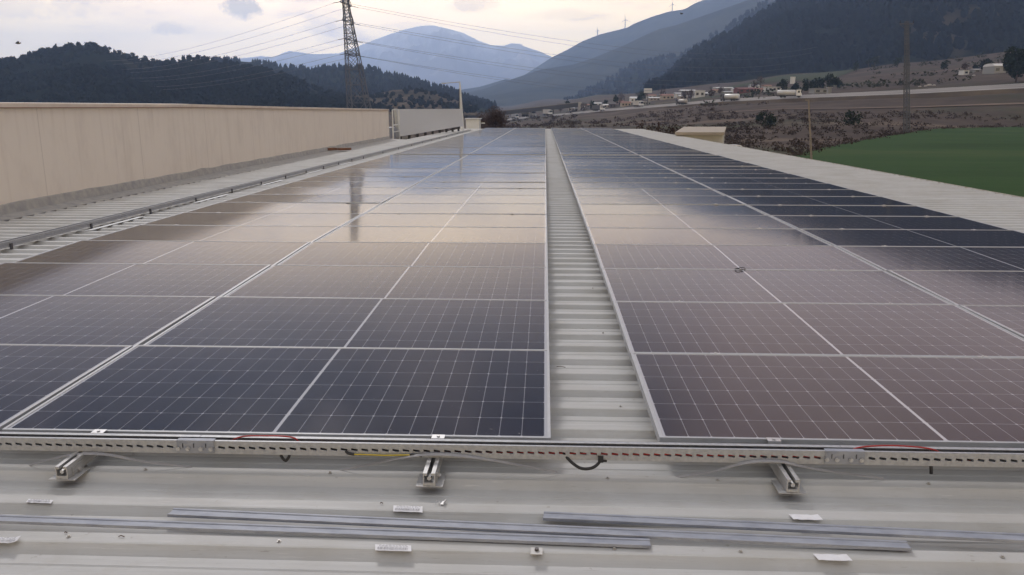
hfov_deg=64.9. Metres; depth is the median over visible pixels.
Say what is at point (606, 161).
solar panel
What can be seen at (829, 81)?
evergreen tree
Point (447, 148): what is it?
solar panel
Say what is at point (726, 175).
solar panel
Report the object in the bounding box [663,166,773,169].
solar panel
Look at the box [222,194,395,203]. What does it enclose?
solar panel
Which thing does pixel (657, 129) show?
dry shrub
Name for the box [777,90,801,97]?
tanker truck
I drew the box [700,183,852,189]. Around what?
solar panel
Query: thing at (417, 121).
screen panel
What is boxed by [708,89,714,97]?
bare tree
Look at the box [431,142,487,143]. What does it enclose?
solar panel
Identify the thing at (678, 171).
solar panel
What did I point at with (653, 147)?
solar panel
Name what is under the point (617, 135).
solar panel
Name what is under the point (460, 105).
light mast
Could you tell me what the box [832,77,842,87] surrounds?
evergreen tree
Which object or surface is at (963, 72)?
shed
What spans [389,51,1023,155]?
ground
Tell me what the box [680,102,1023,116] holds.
dirt track
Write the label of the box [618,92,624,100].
bare tree
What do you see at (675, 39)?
slope
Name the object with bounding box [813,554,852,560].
paper sticker
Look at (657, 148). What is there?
solar panel
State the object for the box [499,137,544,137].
solar panel
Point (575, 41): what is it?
power line
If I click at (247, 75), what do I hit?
power line
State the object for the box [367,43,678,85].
power line
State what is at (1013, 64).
evergreen tree
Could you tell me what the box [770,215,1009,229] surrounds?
solar panel
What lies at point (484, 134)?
solar panel
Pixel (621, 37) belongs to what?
windy ridge
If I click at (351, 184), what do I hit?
solar panel
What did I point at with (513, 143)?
solar panel
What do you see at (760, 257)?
solar panel
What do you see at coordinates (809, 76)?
meadow
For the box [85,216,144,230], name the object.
metal strip
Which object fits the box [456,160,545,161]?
solar panel
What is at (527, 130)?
solar panel
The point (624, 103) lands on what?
house
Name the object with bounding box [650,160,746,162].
solar panel
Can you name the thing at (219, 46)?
power line
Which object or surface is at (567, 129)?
solar panel
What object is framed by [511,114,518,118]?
box truck
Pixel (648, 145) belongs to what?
solar panel
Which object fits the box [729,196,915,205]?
solar panel
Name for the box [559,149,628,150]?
solar panel
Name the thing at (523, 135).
solar panel
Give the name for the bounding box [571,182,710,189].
solar panel
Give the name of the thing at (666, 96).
house
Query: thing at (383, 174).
solar panel
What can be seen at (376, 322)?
solar panel
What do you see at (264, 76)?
power line
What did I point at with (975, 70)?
shed
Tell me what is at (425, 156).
solar panel
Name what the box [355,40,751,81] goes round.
power line
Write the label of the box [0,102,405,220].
parapet wall
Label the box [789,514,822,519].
paper sticker
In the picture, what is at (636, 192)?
solar panel
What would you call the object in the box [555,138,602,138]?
solar panel
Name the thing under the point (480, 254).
solar panel
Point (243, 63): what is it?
power line
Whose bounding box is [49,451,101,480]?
mounting rail
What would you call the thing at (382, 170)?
solar panel
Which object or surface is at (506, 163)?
solar panel
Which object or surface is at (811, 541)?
steel channel
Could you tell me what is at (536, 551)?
washer plate
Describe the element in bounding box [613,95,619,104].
tree
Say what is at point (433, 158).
solar panel
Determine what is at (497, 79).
power line
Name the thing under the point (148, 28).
sky
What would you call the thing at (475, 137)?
solar panel
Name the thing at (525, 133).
solar panel
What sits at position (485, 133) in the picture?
solar panel
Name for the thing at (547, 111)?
box truck
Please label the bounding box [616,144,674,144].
solar panel
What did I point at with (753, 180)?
solar panel
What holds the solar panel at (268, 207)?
on the rail
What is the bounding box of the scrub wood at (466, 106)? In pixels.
[349,85,478,112]
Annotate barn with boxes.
[733,87,754,93]
[809,88,826,93]
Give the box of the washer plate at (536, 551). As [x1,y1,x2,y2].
[530,547,542,554]
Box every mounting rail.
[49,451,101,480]
[416,457,445,486]
[768,463,806,493]
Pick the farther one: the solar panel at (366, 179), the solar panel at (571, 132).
the solar panel at (571, 132)
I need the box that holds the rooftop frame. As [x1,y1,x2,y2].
[389,109,399,138]
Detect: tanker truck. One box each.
[521,112,535,116]
[675,99,687,104]
[719,93,739,100]
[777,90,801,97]
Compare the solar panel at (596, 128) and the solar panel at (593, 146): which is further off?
the solar panel at (596, 128)
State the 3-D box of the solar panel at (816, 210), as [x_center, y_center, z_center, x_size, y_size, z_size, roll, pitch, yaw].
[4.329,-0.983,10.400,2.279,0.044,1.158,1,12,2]
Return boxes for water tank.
[790,77,795,87]
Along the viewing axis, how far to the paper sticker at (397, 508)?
2.85 m
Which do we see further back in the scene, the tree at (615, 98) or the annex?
the tree at (615, 98)
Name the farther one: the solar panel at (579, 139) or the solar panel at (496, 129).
the solar panel at (496, 129)
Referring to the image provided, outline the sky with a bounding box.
[0,0,701,61]
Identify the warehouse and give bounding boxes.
[0,129,1023,574]
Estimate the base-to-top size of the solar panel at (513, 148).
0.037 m
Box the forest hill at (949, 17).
[685,0,1023,86]
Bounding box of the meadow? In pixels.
[728,68,858,86]
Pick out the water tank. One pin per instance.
(792, 79)
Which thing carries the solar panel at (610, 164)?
on the rail
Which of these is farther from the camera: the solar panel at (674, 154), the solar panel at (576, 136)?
the solar panel at (576, 136)
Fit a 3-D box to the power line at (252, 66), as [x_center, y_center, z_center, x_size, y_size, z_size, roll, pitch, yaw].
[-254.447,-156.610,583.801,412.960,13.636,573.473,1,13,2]
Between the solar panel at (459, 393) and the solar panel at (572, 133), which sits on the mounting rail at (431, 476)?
the solar panel at (459, 393)
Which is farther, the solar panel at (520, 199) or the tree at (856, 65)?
the tree at (856, 65)
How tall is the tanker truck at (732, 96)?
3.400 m
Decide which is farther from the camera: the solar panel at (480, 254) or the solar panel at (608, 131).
the solar panel at (608, 131)
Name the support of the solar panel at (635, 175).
on the rail
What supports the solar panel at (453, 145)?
on the rail
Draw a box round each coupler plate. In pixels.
[176,438,215,452]
[824,448,864,463]
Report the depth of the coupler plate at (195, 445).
3.16 m
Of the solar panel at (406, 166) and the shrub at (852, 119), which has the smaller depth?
the solar panel at (406, 166)
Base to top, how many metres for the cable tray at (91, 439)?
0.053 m
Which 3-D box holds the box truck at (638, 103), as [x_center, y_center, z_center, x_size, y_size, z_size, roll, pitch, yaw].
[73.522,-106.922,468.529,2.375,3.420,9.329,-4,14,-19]
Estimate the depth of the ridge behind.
1158.73 m
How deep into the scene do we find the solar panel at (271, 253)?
7.32 m
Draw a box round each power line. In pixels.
[117,3,332,60]
[128,20,306,63]
[130,25,346,72]
[139,22,332,68]
[153,40,335,77]
[156,55,337,86]
[160,45,339,80]
[163,57,349,89]
[348,3,814,54]
[349,21,792,67]
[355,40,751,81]
[356,55,659,93]
[358,7,808,59]
[362,25,777,72]
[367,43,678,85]
[367,57,638,96]
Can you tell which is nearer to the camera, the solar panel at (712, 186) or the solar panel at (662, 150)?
the solar panel at (712, 186)
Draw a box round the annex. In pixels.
[675,127,725,142]
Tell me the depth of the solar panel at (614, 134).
44.79 m
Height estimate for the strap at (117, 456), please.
0.098 m
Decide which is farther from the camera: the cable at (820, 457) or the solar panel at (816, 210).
the solar panel at (816, 210)
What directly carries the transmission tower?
on the ground
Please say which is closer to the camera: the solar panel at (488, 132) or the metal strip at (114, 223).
the metal strip at (114, 223)
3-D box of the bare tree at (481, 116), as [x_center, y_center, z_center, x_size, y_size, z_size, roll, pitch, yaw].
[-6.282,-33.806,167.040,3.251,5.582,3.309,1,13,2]
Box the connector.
[598,456,606,462]
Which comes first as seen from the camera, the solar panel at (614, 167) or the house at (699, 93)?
the solar panel at (614, 167)
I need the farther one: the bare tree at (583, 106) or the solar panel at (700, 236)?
the bare tree at (583, 106)
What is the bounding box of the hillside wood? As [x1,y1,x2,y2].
[643,0,1023,90]
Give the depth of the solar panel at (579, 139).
36.82 m
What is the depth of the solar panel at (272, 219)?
9.54 m
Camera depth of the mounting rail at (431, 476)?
3.05 m
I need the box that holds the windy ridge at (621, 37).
[525,0,746,74]
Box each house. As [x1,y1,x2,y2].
[608,102,615,107]
[620,101,630,106]
[629,97,636,102]
[648,97,659,100]
[660,94,674,99]
[673,92,681,97]
[692,90,705,97]
[721,91,732,93]
[763,87,781,91]
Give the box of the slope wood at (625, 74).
[563,0,775,99]
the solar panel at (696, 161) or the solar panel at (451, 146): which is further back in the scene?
the solar panel at (451, 146)
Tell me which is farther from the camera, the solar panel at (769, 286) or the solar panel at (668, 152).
the solar panel at (668, 152)
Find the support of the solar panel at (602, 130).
on the rail
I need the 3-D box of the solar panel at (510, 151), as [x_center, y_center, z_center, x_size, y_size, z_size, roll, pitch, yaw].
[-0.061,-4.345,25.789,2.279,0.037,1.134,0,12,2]
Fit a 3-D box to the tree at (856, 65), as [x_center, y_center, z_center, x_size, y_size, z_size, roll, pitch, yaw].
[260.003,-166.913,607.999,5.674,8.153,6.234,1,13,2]
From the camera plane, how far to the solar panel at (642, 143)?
32.16 m
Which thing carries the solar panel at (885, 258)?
on the rail
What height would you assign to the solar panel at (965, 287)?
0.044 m
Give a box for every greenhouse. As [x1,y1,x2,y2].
[713,87,732,89]
[982,64,1005,73]
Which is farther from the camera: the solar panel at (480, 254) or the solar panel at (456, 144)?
the solar panel at (456, 144)
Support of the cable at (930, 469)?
hanging from the cable tray at (985, 454)
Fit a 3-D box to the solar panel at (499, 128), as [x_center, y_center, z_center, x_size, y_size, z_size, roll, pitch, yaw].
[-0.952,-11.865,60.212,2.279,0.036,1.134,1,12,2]
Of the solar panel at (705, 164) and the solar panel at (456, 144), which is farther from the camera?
the solar panel at (456, 144)
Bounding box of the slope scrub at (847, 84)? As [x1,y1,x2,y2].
[700,47,1023,104]
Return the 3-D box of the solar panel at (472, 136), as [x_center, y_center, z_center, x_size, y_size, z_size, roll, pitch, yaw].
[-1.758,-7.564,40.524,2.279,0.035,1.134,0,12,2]
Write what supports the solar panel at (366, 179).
on the rail
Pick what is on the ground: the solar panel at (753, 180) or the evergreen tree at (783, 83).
the evergreen tree at (783, 83)
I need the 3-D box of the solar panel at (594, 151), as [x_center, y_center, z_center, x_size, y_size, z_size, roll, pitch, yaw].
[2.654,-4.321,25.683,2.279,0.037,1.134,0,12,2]
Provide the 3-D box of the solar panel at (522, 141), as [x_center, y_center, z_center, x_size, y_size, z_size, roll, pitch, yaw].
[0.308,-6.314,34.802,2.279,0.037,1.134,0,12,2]
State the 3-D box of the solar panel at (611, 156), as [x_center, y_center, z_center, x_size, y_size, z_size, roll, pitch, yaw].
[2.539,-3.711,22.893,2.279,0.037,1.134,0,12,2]
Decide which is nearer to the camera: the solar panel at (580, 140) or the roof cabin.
the solar panel at (580, 140)
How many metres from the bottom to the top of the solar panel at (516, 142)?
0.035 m
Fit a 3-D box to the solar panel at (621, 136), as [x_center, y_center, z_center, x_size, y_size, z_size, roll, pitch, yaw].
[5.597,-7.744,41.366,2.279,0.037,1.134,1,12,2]
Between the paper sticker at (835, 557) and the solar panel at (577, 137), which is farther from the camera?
the solar panel at (577, 137)
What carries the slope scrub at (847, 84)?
on the ground
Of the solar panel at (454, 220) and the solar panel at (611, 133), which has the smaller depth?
the solar panel at (454, 220)
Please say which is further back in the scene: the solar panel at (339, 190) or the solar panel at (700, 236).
the solar panel at (339, 190)
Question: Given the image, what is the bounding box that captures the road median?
[514,85,1021,118]
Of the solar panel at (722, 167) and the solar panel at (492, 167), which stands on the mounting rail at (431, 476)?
the solar panel at (492, 167)
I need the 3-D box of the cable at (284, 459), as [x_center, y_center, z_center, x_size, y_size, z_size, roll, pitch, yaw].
[-0.894,0.666,3.171,0.048,0.040,0.025,1,13,2]
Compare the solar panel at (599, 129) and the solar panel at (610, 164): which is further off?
the solar panel at (599, 129)
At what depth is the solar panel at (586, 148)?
27.82 m
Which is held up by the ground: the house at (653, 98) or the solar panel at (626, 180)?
the house at (653, 98)
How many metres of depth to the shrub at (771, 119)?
197.96 m
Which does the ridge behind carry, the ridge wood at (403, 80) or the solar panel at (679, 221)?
the ridge wood at (403, 80)
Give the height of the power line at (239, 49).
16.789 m
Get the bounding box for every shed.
[958,70,968,74]
[969,69,981,71]
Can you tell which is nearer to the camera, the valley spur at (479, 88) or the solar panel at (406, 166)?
the solar panel at (406, 166)
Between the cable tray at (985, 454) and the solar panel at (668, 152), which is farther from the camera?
the solar panel at (668, 152)
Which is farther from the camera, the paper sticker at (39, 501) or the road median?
the road median
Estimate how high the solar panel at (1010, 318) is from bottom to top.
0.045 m
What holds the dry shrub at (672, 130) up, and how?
on the ground
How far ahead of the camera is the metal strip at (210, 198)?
12.65 m
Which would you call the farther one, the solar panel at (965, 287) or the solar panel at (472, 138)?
the solar panel at (472, 138)
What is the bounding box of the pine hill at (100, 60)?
[0,49,350,104]
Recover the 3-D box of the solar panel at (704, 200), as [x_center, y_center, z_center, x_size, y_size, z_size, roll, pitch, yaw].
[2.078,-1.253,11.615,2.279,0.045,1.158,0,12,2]
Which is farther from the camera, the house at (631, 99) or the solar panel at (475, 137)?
the house at (631, 99)
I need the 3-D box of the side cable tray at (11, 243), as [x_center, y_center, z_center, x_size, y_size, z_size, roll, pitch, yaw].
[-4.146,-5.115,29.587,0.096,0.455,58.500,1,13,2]
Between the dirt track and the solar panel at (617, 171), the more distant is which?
the dirt track
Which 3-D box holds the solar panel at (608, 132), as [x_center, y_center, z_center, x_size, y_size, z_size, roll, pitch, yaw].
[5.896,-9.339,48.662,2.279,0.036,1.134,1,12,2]
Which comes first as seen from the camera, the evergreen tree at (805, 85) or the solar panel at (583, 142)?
the solar panel at (583, 142)
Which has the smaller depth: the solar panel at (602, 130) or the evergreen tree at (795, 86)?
the solar panel at (602, 130)
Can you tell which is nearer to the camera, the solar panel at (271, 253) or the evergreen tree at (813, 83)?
the solar panel at (271, 253)
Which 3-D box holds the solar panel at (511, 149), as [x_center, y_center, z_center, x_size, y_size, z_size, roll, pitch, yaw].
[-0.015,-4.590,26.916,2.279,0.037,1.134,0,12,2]
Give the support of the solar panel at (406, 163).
on the rail
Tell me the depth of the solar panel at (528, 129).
57.17 m
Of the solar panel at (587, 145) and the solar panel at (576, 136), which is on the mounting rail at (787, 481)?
the solar panel at (587, 145)
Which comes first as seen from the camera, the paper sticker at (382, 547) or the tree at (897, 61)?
the paper sticker at (382, 547)
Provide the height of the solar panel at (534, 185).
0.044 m
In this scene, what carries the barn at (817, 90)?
on the ground
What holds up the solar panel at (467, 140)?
on the rail
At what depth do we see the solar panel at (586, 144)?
31.20 m
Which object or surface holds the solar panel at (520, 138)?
on the mounting rail at (431, 476)
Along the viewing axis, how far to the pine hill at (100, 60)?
699.90 m
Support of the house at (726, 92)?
on the ground
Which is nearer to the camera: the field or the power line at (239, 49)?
the field
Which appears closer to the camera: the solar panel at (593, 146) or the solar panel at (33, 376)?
the solar panel at (33, 376)
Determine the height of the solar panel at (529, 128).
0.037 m
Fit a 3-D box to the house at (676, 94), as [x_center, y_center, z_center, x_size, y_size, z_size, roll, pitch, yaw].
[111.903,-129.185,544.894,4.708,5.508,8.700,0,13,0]
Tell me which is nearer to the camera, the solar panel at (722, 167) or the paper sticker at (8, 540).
the paper sticker at (8, 540)
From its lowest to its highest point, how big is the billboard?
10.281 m
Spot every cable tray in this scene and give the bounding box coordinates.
[0,130,469,249]
[0,431,201,452]
[200,435,843,464]
[839,445,1023,467]
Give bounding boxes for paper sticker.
[0,536,19,542]
[26,499,52,503]
[375,544,410,551]
[393,505,422,512]
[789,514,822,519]
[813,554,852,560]
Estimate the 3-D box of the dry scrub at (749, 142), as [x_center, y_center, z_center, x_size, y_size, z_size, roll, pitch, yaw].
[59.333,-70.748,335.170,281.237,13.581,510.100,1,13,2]
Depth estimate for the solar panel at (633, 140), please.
35.51 m
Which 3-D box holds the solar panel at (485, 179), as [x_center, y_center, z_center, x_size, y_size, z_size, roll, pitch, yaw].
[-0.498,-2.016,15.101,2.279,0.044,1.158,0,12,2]
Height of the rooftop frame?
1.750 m
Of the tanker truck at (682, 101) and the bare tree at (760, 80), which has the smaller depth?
the tanker truck at (682, 101)
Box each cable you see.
[0,442,1023,460]
[232,435,666,454]
[280,455,290,461]
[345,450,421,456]
[562,452,599,470]
[644,445,970,460]
[929,466,932,473]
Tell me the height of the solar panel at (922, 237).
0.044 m
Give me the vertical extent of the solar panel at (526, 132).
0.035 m
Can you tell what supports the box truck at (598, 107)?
on the highway
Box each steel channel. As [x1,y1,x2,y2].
[0,514,650,547]
[167,508,911,550]
[543,511,1023,542]
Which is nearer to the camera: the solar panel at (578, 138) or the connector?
the connector
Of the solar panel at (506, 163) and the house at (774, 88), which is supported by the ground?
the house at (774, 88)
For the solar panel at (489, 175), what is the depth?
16.11 m
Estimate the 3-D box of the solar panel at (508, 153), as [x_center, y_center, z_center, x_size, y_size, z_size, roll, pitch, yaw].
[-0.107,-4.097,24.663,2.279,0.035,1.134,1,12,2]
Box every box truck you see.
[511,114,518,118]
[543,109,552,114]
[592,105,604,110]
[633,101,643,106]
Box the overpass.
[495,102,581,120]
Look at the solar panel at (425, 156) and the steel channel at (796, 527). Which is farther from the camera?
the solar panel at (425, 156)
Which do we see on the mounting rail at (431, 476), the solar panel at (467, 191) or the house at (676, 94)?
the solar panel at (467, 191)
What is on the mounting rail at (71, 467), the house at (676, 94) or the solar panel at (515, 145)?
the solar panel at (515, 145)
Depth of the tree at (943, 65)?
491.22 m
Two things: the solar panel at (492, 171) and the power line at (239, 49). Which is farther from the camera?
the power line at (239, 49)
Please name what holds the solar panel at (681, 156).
on the rail
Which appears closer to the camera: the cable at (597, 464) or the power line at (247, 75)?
the cable at (597, 464)
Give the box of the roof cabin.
[464,118,484,128]
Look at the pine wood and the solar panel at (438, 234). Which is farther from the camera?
the pine wood
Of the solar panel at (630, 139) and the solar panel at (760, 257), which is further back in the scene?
the solar panel at (630, 139)
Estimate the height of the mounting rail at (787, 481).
0.476 m
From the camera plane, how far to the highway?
339.37 m
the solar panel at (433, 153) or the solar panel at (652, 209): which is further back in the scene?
the solar panel at (433, 153)
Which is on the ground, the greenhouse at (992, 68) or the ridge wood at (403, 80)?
the greenhouse at (992, 68)
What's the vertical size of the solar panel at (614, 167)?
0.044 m
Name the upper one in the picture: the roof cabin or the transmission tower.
the transmission tower
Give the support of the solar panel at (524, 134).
on the mounting rail at (431, 476)
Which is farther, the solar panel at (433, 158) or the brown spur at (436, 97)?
the brown spur at (436, 97)
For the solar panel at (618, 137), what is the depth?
39.65 m
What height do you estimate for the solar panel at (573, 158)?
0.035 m
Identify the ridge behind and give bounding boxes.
[240,61,495,111]
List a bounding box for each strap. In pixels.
[29,452,191,467]
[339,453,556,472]
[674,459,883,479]
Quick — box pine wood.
[0,41,386,108]
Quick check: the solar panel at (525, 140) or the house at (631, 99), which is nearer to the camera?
the solar panel at (525, 140)
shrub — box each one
[634,120,643,128]
[656,122,664,132]
[668,123,679,133]
[755,112,766,121]
[761,112,778,127]
[844,110,863,124]
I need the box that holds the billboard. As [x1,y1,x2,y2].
[644,88,651,105]
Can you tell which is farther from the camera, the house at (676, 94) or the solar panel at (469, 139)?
the house at (676, 94)
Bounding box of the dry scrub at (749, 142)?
[415,101,1023,155]
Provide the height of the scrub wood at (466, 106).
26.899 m
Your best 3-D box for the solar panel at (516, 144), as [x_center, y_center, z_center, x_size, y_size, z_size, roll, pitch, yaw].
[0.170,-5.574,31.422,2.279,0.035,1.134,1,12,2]
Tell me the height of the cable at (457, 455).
0.099 m
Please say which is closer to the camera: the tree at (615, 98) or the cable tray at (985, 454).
the cable tray at (985, 454)
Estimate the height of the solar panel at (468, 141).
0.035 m
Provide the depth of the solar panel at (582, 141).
34.36 m
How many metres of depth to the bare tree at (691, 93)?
462.80 m
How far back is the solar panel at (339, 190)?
13.01 m
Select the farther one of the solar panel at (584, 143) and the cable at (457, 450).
the solar panel at (584, 143)
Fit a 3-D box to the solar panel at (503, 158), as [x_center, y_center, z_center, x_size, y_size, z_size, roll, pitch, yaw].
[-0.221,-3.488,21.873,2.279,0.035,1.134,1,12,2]
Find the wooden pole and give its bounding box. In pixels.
[805,100,811,158]
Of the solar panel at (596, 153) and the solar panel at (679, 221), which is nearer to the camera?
the solar panel at (679, 221)
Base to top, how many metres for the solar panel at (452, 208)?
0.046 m
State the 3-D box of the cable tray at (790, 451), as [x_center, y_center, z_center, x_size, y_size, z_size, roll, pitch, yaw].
[0.013,0.632,3.148,2.511,0.053,0.060,1,13,2]
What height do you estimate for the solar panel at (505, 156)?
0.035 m
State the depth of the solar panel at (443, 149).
27.05 m
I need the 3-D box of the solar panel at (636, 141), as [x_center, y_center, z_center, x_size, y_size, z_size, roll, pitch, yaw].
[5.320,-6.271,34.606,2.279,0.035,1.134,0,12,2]
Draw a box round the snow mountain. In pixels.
[232,25,551,89]
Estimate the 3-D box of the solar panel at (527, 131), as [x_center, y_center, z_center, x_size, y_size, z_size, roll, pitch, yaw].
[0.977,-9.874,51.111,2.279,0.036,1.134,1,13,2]
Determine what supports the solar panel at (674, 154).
on the rail
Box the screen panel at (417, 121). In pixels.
[394,109,463,138]
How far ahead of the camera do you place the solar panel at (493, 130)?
54.02 m
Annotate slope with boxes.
[466,0,774,105]
[592,1,775,94]
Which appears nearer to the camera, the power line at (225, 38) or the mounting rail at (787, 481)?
the mounting rail at (787, 481)
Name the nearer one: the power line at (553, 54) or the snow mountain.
the power line at (553, 54)
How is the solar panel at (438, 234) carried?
on the mounting rail at (431, 476)
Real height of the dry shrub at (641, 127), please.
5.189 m
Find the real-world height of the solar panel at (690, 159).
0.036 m
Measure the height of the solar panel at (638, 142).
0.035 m
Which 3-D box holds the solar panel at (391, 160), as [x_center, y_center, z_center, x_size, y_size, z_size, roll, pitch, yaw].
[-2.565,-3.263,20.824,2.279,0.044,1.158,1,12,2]
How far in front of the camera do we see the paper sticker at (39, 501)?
2.91 m
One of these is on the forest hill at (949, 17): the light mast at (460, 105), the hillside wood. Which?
the hillside wood
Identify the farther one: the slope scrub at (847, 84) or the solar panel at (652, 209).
the slope scrub at (847, 84)
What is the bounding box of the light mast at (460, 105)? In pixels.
[442,81,463,129]
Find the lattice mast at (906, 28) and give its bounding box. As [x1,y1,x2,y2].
[899,20,913,132]
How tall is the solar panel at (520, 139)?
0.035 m
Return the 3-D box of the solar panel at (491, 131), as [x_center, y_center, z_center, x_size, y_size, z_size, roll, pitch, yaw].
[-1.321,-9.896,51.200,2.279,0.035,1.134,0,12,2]
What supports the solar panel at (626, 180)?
on the rail
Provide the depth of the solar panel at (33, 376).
4.07 m
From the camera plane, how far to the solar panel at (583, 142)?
33.27 m
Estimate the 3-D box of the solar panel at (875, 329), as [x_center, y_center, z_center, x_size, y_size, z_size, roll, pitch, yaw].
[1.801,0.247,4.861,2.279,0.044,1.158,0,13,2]
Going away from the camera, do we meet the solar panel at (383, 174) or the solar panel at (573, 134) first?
the solar panel at (383, 174)
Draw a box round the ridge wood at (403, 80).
[175,55,497,108]
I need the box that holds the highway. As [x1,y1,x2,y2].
[508,83,1023,120]
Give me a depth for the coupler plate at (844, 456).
3.06 m
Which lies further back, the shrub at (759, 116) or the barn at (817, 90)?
the barn at (817, 90)
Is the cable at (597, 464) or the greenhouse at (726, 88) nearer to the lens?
the cable at (597, 464)
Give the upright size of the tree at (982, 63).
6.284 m
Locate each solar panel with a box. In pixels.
[0,262,270,297]
[0,295,215,345]
[0,344,132,430]
[2,345,550,444]
[15,240,310,265]
[87,225,339,241]
[141,212,361,226]
[144,296,548,348]
[188,202,380,213]
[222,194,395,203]
[225,265,547,299]
[252,187,408,194]
[277,181,418,187]
[277,242,547,266]
[298,176,427,181]
[315,226,546,242]
[316,172,435,176]
[330,168,441,172]
[343,213,546,226]
[345,165,448,168]
[355,162,453,164]
[366,159,457,162]
[366,203,546,213]
[377,157,462,159]
[384,155,466,156]
[384,195,546,203]
[394,152,471,154]
[398,188,546,194]
[402,150,474,151]
[409,149,477,150]
[410,182,545,188]
[413,147,480,148]
[420,146,482,146]
[421,177,545,181]
[423,145,484,145]
[427,144,486,144]
[430,173,545,176]
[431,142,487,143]
[437,169,545,172]
[438,141,490,142]
[441,140,492,141]
[444,165,545,168]
[445,139,494,139]
[448,138,496,138]
[451,162,545,165]
[452,137,498,137]
[456,136,489,136]
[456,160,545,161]
[459,135,502,135]
[460,157,545,159]
[464,134,504,134]
[465,155,545,156]
[466,133,505,133]
[470,132,507,132]
[470,152,545,154]
[474,131,509,131]
[474,150,545,151]
[477,130,510,130]
[478,149,545,149]
[480,147,545,148]
[481,129,512,129]
[483,146,545,146]
[484,128,514,128]
[485,145,545,145]
[487,144,545,144]
[488,142,545,143]
[492,141,545,142]
[494,140,545,141]
[495,139,545,139]
[497,138,544,138]
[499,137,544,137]
[501,136,544,136]
[503,135,544,135]
[505,134,544,134]
[506,133,544,133]
[506,140,545,140]
[508,132,544,132]
[510,131,544,131]
[511,130,544,130]
[513,129,544,129]
[515,128,544,128]
[551,129,583,129]
[552,130,585,130]
[553,132,589,132]
[553,133,591,133]
[553,134,593,134]
[554,135,596,135]
[554,136,598,136]
[554,137,600,138]
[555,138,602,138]
[555,139,604,139]
[555,140,606,140]
[556,141,608,141]
[556,142,610,142]
[556,143,613,143]
[557,144,615,144]
[557,145,617,146]
[558,146,621,147]
[558,147,624,149]
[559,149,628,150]
[559,151,630,152]
[560,152,636,154]
[561,155,643,157]
[562,157,647,159]
[562,160,654,162]
[563,163,660,166]
[565,166,668,169]
[566,169,675,172]
[567,173,686,177]
[569,177,697,183]
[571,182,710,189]
[573,188,724,195]
[575,196,744,204]
[578,204,765,214]
[581,128,611,128]
[582,214,795,229]
[584,129,615,129]
[586,130,619,130]
[587,228,832,246]
[590,132,627,132]
[592,133,631,133]
[593,131,623,131]
[593,244,881,270]
[594,134,635,134]
[597,135,638,135]
[599,136,643,136]
[601,137,635,137]
[601,268,951,305]
[603,138,650,138]
[605,139,655,139]
[607,140,659,140]
[609,141,663,141]
[611,142,666,142]
[613,301,1023,357]
[614,143,671,143]
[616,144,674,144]
[618,145,678,145]
[620,146,686,147]
[625,148,690,148]
[627,149,699,150]
[630,353,1023,447]
[631,151,706,152]
[635,153,714,154]
[640,155,727,157]
[646,158,734,159]
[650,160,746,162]
[657,163,759,165]
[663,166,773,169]
[670,169,789,173]
[679,173,805,177]
[689,178,824,182]
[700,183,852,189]
[713,189,881,196]
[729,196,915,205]
[747,205,958,216]
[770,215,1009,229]
[799,229,1023,246]
[837,246,1023,270]
[887,270,1023,305]
[959,305,1023,337]
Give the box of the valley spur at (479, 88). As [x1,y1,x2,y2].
[461,79,508,92]
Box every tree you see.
[475,111,487,128]
[481,105,509,127]
[580,103,587,110]
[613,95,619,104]
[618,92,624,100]
[635,93,643,100]
[687,90,694,99]
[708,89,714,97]
[757,76,764,85]
[780,78,788,89]
[790,82,799,89]
[802,78,808,90]
[809,78,818,87]
[817,77,825,87]
[825,73,834,86]
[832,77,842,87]
[853,61,858,70]
[893,57,901,67]
[940,60,950,69]
[961,62,969,69]
[972,64,980,68]
[980,58,989,68]
[1002,46,1023,82]
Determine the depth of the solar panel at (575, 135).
42.94 m
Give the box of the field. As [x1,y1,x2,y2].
[795,127,1023,196]
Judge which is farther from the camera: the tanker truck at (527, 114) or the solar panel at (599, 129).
the tanker truck at (527, 114)
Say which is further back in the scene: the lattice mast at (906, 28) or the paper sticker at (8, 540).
the lattice mast at (906, 28)
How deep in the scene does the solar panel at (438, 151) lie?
25.77 m
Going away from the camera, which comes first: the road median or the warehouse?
the warehouse
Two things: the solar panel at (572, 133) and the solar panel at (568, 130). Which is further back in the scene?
the solar panel at (568, 130)
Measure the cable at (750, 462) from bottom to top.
0.097 m
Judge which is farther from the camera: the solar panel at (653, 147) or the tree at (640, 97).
the tree at (640, 97)
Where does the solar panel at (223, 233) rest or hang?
on the rail
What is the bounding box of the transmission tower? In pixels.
[335,0,371,108]
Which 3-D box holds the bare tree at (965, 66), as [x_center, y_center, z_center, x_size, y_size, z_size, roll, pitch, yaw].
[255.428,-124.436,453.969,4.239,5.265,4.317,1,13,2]
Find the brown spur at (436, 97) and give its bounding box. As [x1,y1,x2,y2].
[354,90,476,114]
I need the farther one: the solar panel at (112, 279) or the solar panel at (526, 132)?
the solar panel at (526, 132)
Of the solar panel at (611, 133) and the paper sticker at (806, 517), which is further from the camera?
the solar panel at (611, 133)
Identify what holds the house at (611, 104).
on the ground
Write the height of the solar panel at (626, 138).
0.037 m
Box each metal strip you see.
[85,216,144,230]
[193,194,228,202]

